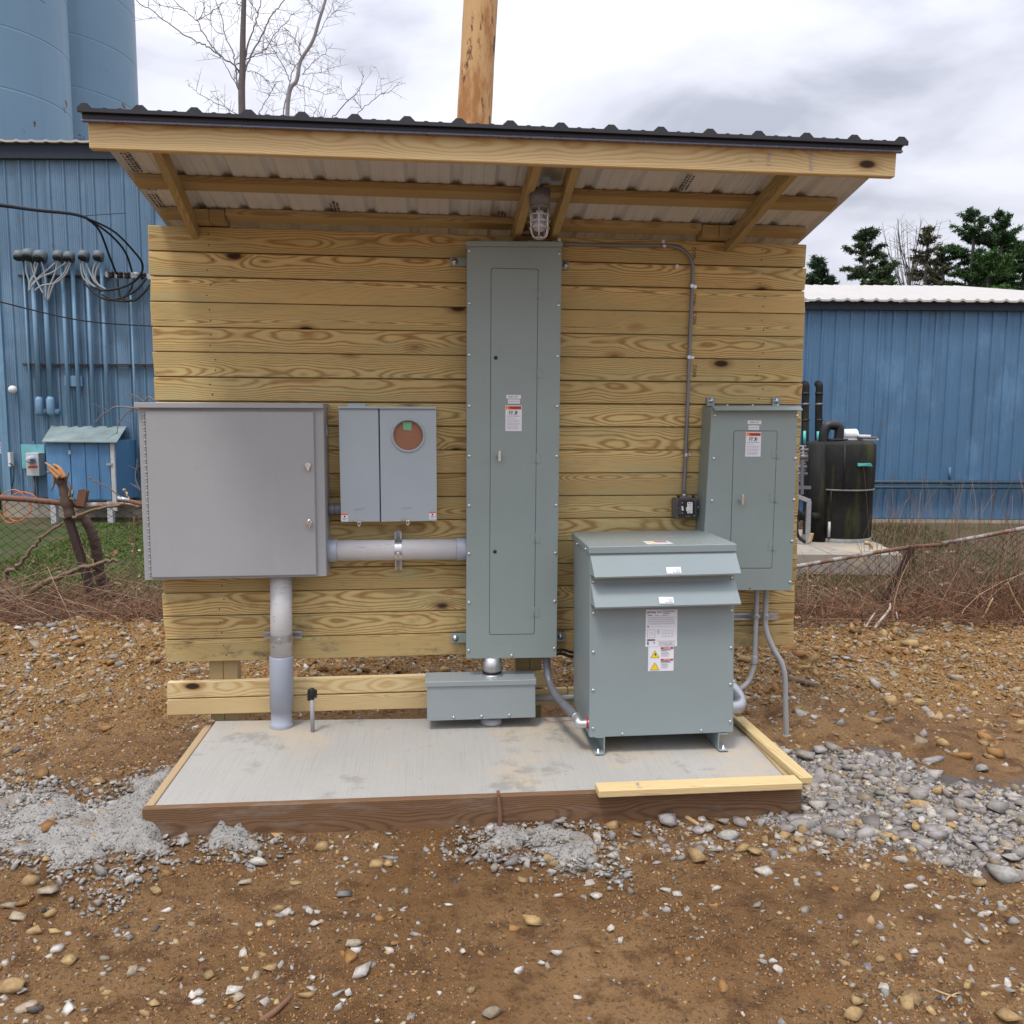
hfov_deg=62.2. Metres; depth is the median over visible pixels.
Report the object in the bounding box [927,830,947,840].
stone
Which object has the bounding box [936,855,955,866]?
stone
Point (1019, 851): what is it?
stone
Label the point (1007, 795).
stone
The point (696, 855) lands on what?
stone
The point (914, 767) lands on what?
stone
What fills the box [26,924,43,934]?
stone
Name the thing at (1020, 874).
stone
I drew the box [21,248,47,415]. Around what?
blue conduit
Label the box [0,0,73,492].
silo
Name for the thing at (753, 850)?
stone
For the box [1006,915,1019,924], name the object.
stone
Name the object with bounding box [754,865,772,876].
stone
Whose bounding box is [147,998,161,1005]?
stone
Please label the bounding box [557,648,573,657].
black lead
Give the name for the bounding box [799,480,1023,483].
wall pipe
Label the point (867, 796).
stone
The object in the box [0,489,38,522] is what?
orange cord
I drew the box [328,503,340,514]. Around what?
grey nipple
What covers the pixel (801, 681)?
stick
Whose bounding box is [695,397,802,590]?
panelboard
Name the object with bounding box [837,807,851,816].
stone
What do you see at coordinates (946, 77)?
sky
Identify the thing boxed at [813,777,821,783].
stone
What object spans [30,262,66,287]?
cable
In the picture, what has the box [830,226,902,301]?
conifer
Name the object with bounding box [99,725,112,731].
stone
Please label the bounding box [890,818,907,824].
stone
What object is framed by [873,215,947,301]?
leafless tree
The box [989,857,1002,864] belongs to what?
stone
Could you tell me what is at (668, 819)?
stone
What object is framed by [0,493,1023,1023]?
ground
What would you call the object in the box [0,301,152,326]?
wire
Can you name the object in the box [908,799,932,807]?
stone
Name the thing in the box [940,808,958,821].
stone
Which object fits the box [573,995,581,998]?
stone
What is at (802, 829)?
stone
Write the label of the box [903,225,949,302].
conifer
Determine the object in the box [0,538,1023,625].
fallen leaves
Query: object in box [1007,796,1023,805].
stone
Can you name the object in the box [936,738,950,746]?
stone
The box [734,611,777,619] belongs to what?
wall strut
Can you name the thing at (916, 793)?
stone
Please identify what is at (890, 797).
stone
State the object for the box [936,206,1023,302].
conifer
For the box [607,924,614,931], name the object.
stone
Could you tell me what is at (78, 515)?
dead branch
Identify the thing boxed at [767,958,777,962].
stone
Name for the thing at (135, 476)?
twig
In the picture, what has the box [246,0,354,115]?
bare tree
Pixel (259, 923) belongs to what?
stone
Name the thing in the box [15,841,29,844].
stone
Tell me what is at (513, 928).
stone
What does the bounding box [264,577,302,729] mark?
pvc riser
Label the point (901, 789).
stone
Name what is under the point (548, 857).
stone
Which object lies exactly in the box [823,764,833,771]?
stone
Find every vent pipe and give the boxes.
[801,381,809,495]
[814,380,822,439]
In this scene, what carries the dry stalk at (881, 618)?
on the ground at (534, 993)
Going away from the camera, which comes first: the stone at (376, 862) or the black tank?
the stone at (376, 862)
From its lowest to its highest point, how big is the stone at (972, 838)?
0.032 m
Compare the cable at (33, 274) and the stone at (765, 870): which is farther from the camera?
the cable at (33, 274)
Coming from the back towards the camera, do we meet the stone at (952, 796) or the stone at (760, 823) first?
the stone at (952, 796)
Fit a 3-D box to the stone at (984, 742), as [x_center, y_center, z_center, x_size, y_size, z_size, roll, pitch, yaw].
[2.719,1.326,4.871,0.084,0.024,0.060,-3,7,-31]
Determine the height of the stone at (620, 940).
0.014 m
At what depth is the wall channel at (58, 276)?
13.31 m
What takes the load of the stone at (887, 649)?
on the ground at (534, 993)
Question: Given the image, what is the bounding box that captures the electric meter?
[25,452,45,503]
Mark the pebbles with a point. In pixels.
(806, 909)
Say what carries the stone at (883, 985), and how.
on the ground at (534, 993)
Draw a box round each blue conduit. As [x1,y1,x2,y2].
[13,250,33,440]
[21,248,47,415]
[32,250,59,415]
[52,250,71,426]
[63,251,81,426]
[77,250,96,427]
[92,250,110,427]
[129,286,138,476]
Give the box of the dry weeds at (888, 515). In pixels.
[798,492,927,540]
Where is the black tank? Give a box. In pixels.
[801,440,876,542]
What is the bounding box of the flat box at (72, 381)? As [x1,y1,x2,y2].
[64,376,82,386]
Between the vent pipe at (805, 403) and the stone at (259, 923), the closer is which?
the stone at (259, 923)
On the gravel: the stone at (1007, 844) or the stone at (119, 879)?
the stone at (1007, 844)
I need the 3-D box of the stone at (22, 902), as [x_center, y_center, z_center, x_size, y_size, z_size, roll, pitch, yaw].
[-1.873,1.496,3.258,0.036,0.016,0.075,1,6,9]
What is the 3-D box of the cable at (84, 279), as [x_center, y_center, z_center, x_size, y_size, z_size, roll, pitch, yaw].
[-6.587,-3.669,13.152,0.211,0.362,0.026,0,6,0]
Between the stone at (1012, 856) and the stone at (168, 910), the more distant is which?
the stone at (1012, 856)
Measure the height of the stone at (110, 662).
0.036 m
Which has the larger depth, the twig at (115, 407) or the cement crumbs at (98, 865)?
the twig at (115, 407)
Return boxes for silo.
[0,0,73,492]
[67,0,138,140]
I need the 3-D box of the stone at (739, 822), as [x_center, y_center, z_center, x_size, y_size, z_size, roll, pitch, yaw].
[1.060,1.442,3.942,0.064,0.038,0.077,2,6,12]
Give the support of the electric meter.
attached to the tall blue building at (81, 177)
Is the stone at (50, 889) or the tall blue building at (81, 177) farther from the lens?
the tall blue building at (81, 177)
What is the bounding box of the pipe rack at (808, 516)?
[796,445,819,543]
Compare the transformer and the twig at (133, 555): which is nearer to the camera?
the transformer
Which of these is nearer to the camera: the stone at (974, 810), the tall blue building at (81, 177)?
the stone at (974, 810)
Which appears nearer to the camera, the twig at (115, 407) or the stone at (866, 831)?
the stone at (866, 831)
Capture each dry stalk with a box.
[874,603,890,627]
[980,598,993,622]
[1007,582,1023,613]
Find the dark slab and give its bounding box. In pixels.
[857,437,877,438]
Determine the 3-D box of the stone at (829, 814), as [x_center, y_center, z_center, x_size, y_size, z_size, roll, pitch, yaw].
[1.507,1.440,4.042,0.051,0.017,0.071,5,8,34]
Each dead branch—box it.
[0,588,18,604]
[3,522,63,597]
[17,558,119,602]
[72,503,141,518]
[76,524,93,562]
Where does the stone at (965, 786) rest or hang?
on the ground at (534, 993)
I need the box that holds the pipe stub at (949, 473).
[948,467,950,479]
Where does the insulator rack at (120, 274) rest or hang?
attached to the tall blue building at (81, 177)
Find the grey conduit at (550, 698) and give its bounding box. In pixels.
[535,694,573,700]
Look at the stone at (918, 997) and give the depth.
2.76 m
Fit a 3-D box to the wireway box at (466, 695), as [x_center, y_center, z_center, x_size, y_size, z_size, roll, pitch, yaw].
[-0.181,1.043,4.821,0.620,0.227,0.180,0,6,-5]
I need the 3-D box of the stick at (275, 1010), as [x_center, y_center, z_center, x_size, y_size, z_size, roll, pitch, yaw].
[-0.742,1.577,2.691,0.038,0.038,0.139,5,8,35]
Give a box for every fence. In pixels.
[0,489,162,607]
[794,526,1023,612]
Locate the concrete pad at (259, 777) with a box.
[142,715,801,837]
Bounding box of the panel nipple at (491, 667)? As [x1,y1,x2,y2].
[480,658,503,677]
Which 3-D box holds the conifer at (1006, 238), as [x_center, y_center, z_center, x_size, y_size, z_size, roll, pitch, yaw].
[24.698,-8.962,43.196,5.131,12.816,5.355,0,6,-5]
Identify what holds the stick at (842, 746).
on the ground at (534, 993)
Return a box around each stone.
[0,901,17,908]
[0,977,25,994]
[9,911,26,920]
[13,625,23,629]
[13,999,39,1013]
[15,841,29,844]
[15,896,34,906]
[16,987,27,993]
[21,874,42,886]
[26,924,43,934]
[26,1004,43,1014]
[35,766,48,779]
[37,884,58,893]
[38,819,57,832]
[42,856,51,861]
[44,908,57,917]
[45,622,56,627]
[48,928,61,933]
[50,943,64,952]
[61,954,79,964]
[61,1000,74,1015]
[64,931,73,936]
[72,639,84,644]
[90,777,107,783]
[95,645,103,649]
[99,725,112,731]
[107,659,115,665]
[113,876,126,881]
[126,964,138,977]
[139,1009,149,1016]
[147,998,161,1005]
[150,885,161,894]
[150,925,159,931]
[160,907,172,912]
[203,969,214,979]
[225,985,243,994]
[238,878,252,883]
[239,946,246,956]
[248,856,268,865]
[255,921,262,925]
[261,962,276,970]
[271,904,286,911]
[273,913,283,917]
[289,880,302,884]
[298,991,314,998]
[310,920,320,925]
[314,841,328,851]
[332,988,344,997]
[337,890,351,896]
[344,948,356,963]
[345,939,362,946]
[345,988,352,996]
[350,946,362,952]
[353,961,371,978]
[369,857,384,868]
[375,657,386,661]
[375,913,384,921]
[383,855,397,859]
[384,859,392,866]
[439,666,449,671]
[481,1005,502,1017]
[503,853,518,866]
[509,924,519,931]
[513,965,523,973]
[522,914,542,925]
[543,854,553,861]
[550,950,561,955]
[552,893,562,897]
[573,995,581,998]
[585,879,594,885]
[590,892,602,899]
[592,832,600,842]
[604,819,619,829]
[606,850,620,858]
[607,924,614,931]
[618,936,622,943]
[658,812,677,826]
[659,887,670,892]
[687,847,708,862]
[691,825,704,834]
[703,822,713,832]
[711,885,720,890]
[715,818,728,824]
[717,829,740,839]
[733,816,747,828]
[734,843,749,852]
[737,656,750,662]
[746,846,761,854]
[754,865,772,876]
[756,819,765,827]
[759,958,767,963]
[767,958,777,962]
[772,964,783,974]
[779,822,795,832]
[779,830,790,838]
[780,747,792,754]
[785,812,806,820]
[788,817,816,829]
[788,847,798,854]
[791,650,808,656]
[793,836,806,843]
[794,830,803,835]
[795,749,814,759]
[797,824,808,834]
[799,665,810,668]
[801,804,810,811]
[802,784,811,790]
[807,799,826,810]
[809,782,819,788]
[811,826,821,830]
[813,745,827,752]
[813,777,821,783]
[814,768,825,778]
[816,847,829,853]
[818,782,826,787]
[821,825,839,836]
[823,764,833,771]
[824,740,842,751]
[825,786,846,792]
[825,799,838,805]
[825,812,833,816]
[826,804,843,809]
[827,773,840,783]
[833,824,847,838]
[834,796,843,803]
[836,814,845,821]
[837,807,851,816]
[841,764,854,770]
[844,797,860,804]
[844,807,854,814]
[844,821,855,825]
[844,1005,863,1020]
[847,786,857,794]
[850,995,862,1005]
[851,772,863,778]
[855,822,882,835]
[855,824,874,838]
[858,751,875,755]
[858,791,873,801]
[859,815,879,829]
[861,716,881,723]
[862,675,880,680]
[862,773,874,779]
[863,800,870,805]
[868,755,879,764]
[868,778,881,784]
[869,889,879,900]
[870,836,879,841]
[873,789,888,794]
[875,808,891,818]
[875,955,885,962]
[877,769,892,777]
[878,982,889,990]
[882,717,894,722]
[883,646,891,652]
[884,695,897,705]
[886,795,899,803]
[887,825,905,831]
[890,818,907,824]
[890,834,900,841]
[892,771,902,776]
[892,855,908,862]
[893,785,908,793]
[897,828,912,839]
[899,994,913,1009]
[900,639,919,647]
[900,764,917,769]
[900,773,912,782]
[902,988,923,1005]
[903,883,917,888]
[908,786,928,799]
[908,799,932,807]
[909,948,918,952]
[911,807,926,812]
[912,819,919,831]
[913,698,926,705]
[914,840,933,849]
[916,836,932,845]
[917,778,933,783]
[920,706,930,711]
[920,755,944,763]
[920,823,939,830]
[921,646,930,650]
[926,809,937,817]
[926,1004,935,1015]
[927,769,942,779]
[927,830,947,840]
[931,786,942,794]
[932,806,943,813]
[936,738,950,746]
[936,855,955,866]
[940,795,950,804]
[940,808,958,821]
[940,824,953,833]
[946,821,957,827]
[948,674,963,679]
[950,752,972,759]
[950,794,976,803]
[951,832,963,846]
[952,798,971,808]
[958,788,975,796]
[958,815,969,822]
[961,783,970,789]
[965,804,979,808]
[967,807,983,811]
[968,834,985,843]
[969,850,983,859]
[971,877,986,886]
[973,764,988,770]
[973,823,989,829]
[975,842,989,852]
[977,731,994,740]
[977,740,989,745]
[982,753,999,758]
[985,747,1005,757]
[985,802,1008,813]
[985,863,1021,883]
[986,849,1001,860]
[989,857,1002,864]
[993,1005,1023,1021]
[997,840,1015,851]
[1001,800,1014,810]
[1001,853,1021,859]
[1002,793,1019,797]
[1002,832,1016,838]
[1005,809,1017,816]
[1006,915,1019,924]
[1007,790,1020,800]
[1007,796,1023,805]
[1010,844,1023,857]
[1014,815,1023,825]
[1016,719,1023,724]
[1016,871,1023,880]
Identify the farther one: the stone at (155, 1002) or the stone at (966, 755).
the stone at (966, 755)
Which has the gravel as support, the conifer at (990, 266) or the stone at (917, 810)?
the stone at (917, 810)
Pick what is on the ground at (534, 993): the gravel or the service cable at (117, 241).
the gravel
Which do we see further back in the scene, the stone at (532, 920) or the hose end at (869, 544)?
the hose end at (869, 544)
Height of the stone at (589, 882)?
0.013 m
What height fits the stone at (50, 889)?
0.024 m
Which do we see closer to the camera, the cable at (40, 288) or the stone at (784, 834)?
the stone at (784, 834)
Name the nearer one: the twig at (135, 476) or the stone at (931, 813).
the stone at (931, 813)
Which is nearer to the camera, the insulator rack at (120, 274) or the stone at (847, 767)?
the stone at (847, 767)
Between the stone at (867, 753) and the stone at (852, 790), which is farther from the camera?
the stone at (867, 753)
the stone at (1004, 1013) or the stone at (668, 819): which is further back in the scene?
the stone at (668, 819)
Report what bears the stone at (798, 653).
on the ground at (534, 993)
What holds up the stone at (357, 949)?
on the ground at (534, 993)
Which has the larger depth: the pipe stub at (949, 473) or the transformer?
the pipe stub at (949, 473)
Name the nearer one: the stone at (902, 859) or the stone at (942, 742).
the stone at (902, 859)
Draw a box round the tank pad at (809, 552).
[796,529,902,575]
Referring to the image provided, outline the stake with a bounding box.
[496,790,501,826]
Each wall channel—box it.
[18,275,106,277]
[22,363,153,366]
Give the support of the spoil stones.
on the ground at (534, 993)
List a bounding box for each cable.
[0,203,87,218]
[25,261,29,286]
[28,261,35,291]
[29,262,55,290]
[29,263,38,290]
[30,262,43,293]
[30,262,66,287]
[35,263,70,290]
[41,262,46,298]
[47,261,58,300]
[48,261,69,299]
[80,263,93,286]
[82,261,95,286]
[82,277,147,300]
[85,263,103,288]
[86,219,116,274]
[87,218,143,291]
[90,221,132,271]
[92,262,100,287]
[94,263,105,288]
[102,284,149,301]
[116,278,149,301]
[117,278,134,297]
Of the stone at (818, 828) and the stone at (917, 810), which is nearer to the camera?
the stone at (818, 828)
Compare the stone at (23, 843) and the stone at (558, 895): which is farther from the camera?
the stone at (23, 843)
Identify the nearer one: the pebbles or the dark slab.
the pebbles
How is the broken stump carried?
attached to the fence at (70, 523)
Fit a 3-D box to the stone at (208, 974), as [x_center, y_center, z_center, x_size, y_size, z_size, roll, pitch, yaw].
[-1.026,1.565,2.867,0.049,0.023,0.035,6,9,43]
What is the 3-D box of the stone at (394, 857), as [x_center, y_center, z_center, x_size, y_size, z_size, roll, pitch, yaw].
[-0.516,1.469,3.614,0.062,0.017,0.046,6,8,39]
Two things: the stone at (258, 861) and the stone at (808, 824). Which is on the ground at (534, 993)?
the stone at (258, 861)
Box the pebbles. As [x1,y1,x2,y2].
[0,705,1023,1023]
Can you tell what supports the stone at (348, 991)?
on the ground at (534, 993)
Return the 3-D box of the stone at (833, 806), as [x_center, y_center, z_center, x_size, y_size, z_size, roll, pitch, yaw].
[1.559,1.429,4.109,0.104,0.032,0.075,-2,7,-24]
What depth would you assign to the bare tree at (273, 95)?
11.76 m
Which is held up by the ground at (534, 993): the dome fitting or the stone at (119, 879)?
the stone at (119, 879)
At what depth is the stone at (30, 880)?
3.37 m
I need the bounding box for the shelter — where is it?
[77,103,908,721]
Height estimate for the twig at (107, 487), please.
0.242 m
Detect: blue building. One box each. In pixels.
[0,139,166,517]
[797,284,1023,522]
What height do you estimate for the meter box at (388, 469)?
0.673 m
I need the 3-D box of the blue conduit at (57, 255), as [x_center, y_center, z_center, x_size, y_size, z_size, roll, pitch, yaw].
[-7.044,-2.687,13.304,0.150,2.786,0.258,0,6,-5]
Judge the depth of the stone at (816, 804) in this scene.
4.09 m
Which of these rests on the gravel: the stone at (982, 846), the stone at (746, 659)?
the stone at (982, 846)
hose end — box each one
[808,533,813,542]
[863,541,873,549]
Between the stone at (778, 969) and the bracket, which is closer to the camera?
the stone at (778, 969)
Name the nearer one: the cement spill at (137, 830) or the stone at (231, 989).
the stone at (231, 989)
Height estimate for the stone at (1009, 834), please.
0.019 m
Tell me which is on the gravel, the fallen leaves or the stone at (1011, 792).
the stone at (1011, 792)
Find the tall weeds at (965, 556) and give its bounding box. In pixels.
[857,465,1023,614]
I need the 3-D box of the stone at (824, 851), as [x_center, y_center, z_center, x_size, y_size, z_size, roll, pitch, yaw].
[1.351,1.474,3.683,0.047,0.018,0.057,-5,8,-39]
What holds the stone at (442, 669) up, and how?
on the ground at (534, 993)
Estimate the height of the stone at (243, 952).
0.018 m
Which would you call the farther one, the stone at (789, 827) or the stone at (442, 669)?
the stone at (442, 669)
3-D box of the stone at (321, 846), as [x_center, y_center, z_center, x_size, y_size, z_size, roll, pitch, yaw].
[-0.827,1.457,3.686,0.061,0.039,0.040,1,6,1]
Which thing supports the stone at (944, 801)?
on the gravel
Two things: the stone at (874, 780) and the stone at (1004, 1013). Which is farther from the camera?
the stone at (874, 780)
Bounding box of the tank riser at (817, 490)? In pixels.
[809,420,847,541]
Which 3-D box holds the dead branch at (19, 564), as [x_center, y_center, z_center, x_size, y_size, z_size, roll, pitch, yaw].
[-4.514,0.484,8.002,0.610,0.798,0.063,1,6,2]
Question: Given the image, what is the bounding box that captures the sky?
[134,0,1023,301]
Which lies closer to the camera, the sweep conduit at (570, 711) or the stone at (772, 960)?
the stone at (772, 960)
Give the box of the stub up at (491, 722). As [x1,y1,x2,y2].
[481,718,501,725]
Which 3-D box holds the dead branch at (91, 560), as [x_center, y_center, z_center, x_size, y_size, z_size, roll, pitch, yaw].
[-4.177,0.313,8.290,0.176,0.402,0.047,1,6,6]
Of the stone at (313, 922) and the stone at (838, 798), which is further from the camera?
the stone at (838, 798)
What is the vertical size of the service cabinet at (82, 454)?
1.602 m
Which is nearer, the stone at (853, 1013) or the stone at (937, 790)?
the stone at (853, 1013)
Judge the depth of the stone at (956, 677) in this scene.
6.06 m
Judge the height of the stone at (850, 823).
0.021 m
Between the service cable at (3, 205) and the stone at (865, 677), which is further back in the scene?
the service cable at (3, 205)
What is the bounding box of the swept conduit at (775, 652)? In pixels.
[763,590,788,736]
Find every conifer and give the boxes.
[805,254,833,301]
[825,274,839,284]
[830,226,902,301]
[868,250,898,284]
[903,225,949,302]
[919,244,960,302]
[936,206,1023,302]
[943,245,1022,302]
[961,207,1023,302]
[998,240,1023,288]
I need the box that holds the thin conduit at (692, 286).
[558,238,696,493]
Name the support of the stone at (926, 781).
on the gravel
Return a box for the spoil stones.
[0,614,1023,737]
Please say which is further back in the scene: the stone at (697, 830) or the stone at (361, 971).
the stone at (697, 830)
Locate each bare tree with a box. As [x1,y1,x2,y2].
[132,0,308,113]
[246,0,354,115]
[254,72,304,115]
[293,65,405,117]
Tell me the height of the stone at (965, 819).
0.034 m
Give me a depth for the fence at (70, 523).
8.13 m
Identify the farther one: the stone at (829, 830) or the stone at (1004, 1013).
the stone at (829, 830)
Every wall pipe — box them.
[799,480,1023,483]
[799,485,1023,488]
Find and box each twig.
[87,477,124,502]
[93,403,137,422]
[107,405,133,438]
[123,488,129,502]
[125,389,155,402]
[127,459,140,490]
[129,530,135,596]
[133,517,137,606]
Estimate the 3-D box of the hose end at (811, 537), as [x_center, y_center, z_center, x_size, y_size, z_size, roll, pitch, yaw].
[3.592,0.311,10.193,0.069,0.120,0.046,0,6,-5]
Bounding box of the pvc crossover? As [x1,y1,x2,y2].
[327,531,465,569]
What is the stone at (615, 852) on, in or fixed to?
on the ground at (534, 993)
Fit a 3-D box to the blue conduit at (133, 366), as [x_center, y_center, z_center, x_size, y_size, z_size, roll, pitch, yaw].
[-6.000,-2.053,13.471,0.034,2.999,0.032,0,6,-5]
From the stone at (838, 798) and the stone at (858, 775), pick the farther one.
the stone at (858, 775)
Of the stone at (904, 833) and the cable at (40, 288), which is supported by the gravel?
the stone at (904, 833)
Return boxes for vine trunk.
[78,515,115,601]
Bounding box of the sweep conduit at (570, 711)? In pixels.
[543,658,588,727]
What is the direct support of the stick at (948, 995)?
on the ground at (534, 993)
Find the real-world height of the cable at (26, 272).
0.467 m
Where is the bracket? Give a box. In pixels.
[8,452,13,465]
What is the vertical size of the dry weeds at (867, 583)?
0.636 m
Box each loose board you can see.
[595,775,802,797]
[733,716,812,783]
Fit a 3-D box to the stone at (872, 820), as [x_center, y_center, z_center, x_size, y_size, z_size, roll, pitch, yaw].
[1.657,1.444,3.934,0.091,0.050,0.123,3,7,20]
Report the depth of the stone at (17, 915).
3.18 m
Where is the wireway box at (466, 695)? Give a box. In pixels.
[425,670,535,720]
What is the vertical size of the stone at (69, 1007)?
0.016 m
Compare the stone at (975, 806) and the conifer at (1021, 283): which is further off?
the conifer at (1021, 283)
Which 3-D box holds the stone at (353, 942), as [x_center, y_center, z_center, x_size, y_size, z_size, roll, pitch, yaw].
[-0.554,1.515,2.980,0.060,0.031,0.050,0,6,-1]
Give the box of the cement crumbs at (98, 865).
[0,764,637,916]
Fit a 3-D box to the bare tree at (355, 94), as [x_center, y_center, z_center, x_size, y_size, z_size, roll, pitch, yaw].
[-2.309,-3.071,12.403,1.603,6.881,1.113,0,6,-5]
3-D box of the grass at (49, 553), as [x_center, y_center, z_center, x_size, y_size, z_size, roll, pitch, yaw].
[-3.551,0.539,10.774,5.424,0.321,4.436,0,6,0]
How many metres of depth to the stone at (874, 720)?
5.13 m
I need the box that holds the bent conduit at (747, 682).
[740,590,759,689]
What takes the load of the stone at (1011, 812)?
on the gravel
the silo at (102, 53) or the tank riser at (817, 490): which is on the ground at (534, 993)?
the silo at (102, 53)
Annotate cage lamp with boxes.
[529,187,549,239]
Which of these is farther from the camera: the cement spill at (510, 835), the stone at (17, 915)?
the cement spill at (510, 835)
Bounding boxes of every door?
[490,268,541,633]
[731,431,780,567]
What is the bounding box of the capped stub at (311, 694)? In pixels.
[307,688,316,732]
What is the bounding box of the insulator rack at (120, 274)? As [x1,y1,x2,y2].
[105,271,152,279]
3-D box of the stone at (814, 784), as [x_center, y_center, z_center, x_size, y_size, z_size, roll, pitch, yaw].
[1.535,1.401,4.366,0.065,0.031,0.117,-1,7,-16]
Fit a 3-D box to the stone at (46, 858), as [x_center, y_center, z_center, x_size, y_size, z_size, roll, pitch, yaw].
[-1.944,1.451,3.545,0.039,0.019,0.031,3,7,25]
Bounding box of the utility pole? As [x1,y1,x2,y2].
[457,0,497,123]
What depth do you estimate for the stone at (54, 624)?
6.77 m
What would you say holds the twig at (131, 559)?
attached to the twig at (133, 555)
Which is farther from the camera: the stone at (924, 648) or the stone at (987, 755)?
the stone at (924, 648)
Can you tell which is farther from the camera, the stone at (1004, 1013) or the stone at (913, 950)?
the stone at (913, 950)
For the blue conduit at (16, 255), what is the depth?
13.37 m
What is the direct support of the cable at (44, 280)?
attached to the blue conduit at (39, 256)
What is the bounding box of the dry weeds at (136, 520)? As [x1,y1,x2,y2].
[121,510,142,527]
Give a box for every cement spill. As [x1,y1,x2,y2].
[0,765,274,884]
[469,823,603,878]
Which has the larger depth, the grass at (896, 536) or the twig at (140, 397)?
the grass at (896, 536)
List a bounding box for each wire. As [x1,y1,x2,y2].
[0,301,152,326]
[84,213,124,215]
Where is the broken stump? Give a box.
[45,462,74,517]
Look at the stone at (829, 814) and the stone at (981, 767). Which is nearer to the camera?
the stone at (829, 814)
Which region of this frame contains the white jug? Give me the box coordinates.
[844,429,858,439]
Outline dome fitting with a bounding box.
[8,386,16,393]
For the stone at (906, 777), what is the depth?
4.32 m
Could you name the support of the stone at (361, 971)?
on the ground at (534, 993)
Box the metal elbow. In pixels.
[733,678,746,714]
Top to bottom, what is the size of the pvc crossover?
0.220 m
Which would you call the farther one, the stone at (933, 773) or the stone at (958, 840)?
the stone at (933, 773)
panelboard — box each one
[450,240,568,658]
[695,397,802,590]
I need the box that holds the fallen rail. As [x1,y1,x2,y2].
[117,496,141,505]
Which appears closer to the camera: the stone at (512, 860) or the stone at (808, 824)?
the stone at (512, 860)
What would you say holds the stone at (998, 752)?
on the ground at (534, 993)
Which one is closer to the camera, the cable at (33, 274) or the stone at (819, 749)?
the stone at (819, 749)
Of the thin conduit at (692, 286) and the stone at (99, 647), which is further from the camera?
the stone at (99, 647)
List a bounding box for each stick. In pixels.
[259,993,292,1020]
[685,816,700,825]
[787,674,818,687]
[838,745,854,747]
[933,988,960,1000]
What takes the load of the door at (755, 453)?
in the panelboard at (746, 485)
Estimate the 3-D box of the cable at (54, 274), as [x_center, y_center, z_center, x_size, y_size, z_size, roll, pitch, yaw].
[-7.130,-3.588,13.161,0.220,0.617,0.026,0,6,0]
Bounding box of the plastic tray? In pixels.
[858,435,877,439]
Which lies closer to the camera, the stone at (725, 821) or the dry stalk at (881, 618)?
the stone at (725, 821)
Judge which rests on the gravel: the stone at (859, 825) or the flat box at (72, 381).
the stone at (859, 825)
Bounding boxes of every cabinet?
[42,426,138,522]
[134,402,330,579]
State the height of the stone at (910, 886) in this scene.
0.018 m
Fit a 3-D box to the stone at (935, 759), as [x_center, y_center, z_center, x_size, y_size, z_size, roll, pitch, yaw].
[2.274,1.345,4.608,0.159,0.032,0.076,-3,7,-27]
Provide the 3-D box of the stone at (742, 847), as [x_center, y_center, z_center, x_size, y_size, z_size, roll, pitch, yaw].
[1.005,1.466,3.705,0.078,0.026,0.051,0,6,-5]
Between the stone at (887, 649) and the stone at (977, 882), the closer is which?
the stone at (977, 882)
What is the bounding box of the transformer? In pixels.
[569,530,740,754]
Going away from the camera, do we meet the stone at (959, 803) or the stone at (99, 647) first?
the stone at (959, 803)
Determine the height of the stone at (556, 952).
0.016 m
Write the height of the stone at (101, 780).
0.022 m
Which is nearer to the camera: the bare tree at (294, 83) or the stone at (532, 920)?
the stone at (532, 920)
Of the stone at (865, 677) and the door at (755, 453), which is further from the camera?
the stone at (865, 677)
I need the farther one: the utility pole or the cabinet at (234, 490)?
the utility pole
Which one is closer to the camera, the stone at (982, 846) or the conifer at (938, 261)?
the stone at (982, 846)
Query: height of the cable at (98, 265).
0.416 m
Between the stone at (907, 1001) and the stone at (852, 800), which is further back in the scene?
the stone at (852, 800)
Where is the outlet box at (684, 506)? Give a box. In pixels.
[672,494,697,517]
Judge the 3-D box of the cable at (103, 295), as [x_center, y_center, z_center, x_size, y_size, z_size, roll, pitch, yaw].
[-5.995,-3.405,13.181,0.771,0.291,0.030,0,6,0]
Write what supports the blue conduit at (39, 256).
attached to the tall blue building at (81, 177)
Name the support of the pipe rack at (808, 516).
on the tank pad at (809, 552)
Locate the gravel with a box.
[754,746,1023,877]
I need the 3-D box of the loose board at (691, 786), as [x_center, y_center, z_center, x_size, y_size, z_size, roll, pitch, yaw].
[0.879,1.288,3.986,0.977,0.036,0.091,0,6,-6]
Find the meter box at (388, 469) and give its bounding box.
[338,403,436,526]
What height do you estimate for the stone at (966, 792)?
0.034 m
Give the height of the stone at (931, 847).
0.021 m
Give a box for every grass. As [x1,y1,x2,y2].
[0,522,163,600]
[795,523,1023,606]
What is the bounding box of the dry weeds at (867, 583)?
[795,528,1016,606]
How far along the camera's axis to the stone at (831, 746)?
4.74 m
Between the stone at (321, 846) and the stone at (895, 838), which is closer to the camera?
the stone at (321, 846)
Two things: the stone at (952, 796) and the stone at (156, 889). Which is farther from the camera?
the stone at (952, 796)
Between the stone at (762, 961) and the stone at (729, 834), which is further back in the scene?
the stone at (729, 834)
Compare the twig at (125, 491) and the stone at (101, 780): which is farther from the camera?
the twig at (125, 491)
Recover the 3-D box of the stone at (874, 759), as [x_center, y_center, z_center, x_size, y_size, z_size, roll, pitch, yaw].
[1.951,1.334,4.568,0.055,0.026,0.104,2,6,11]

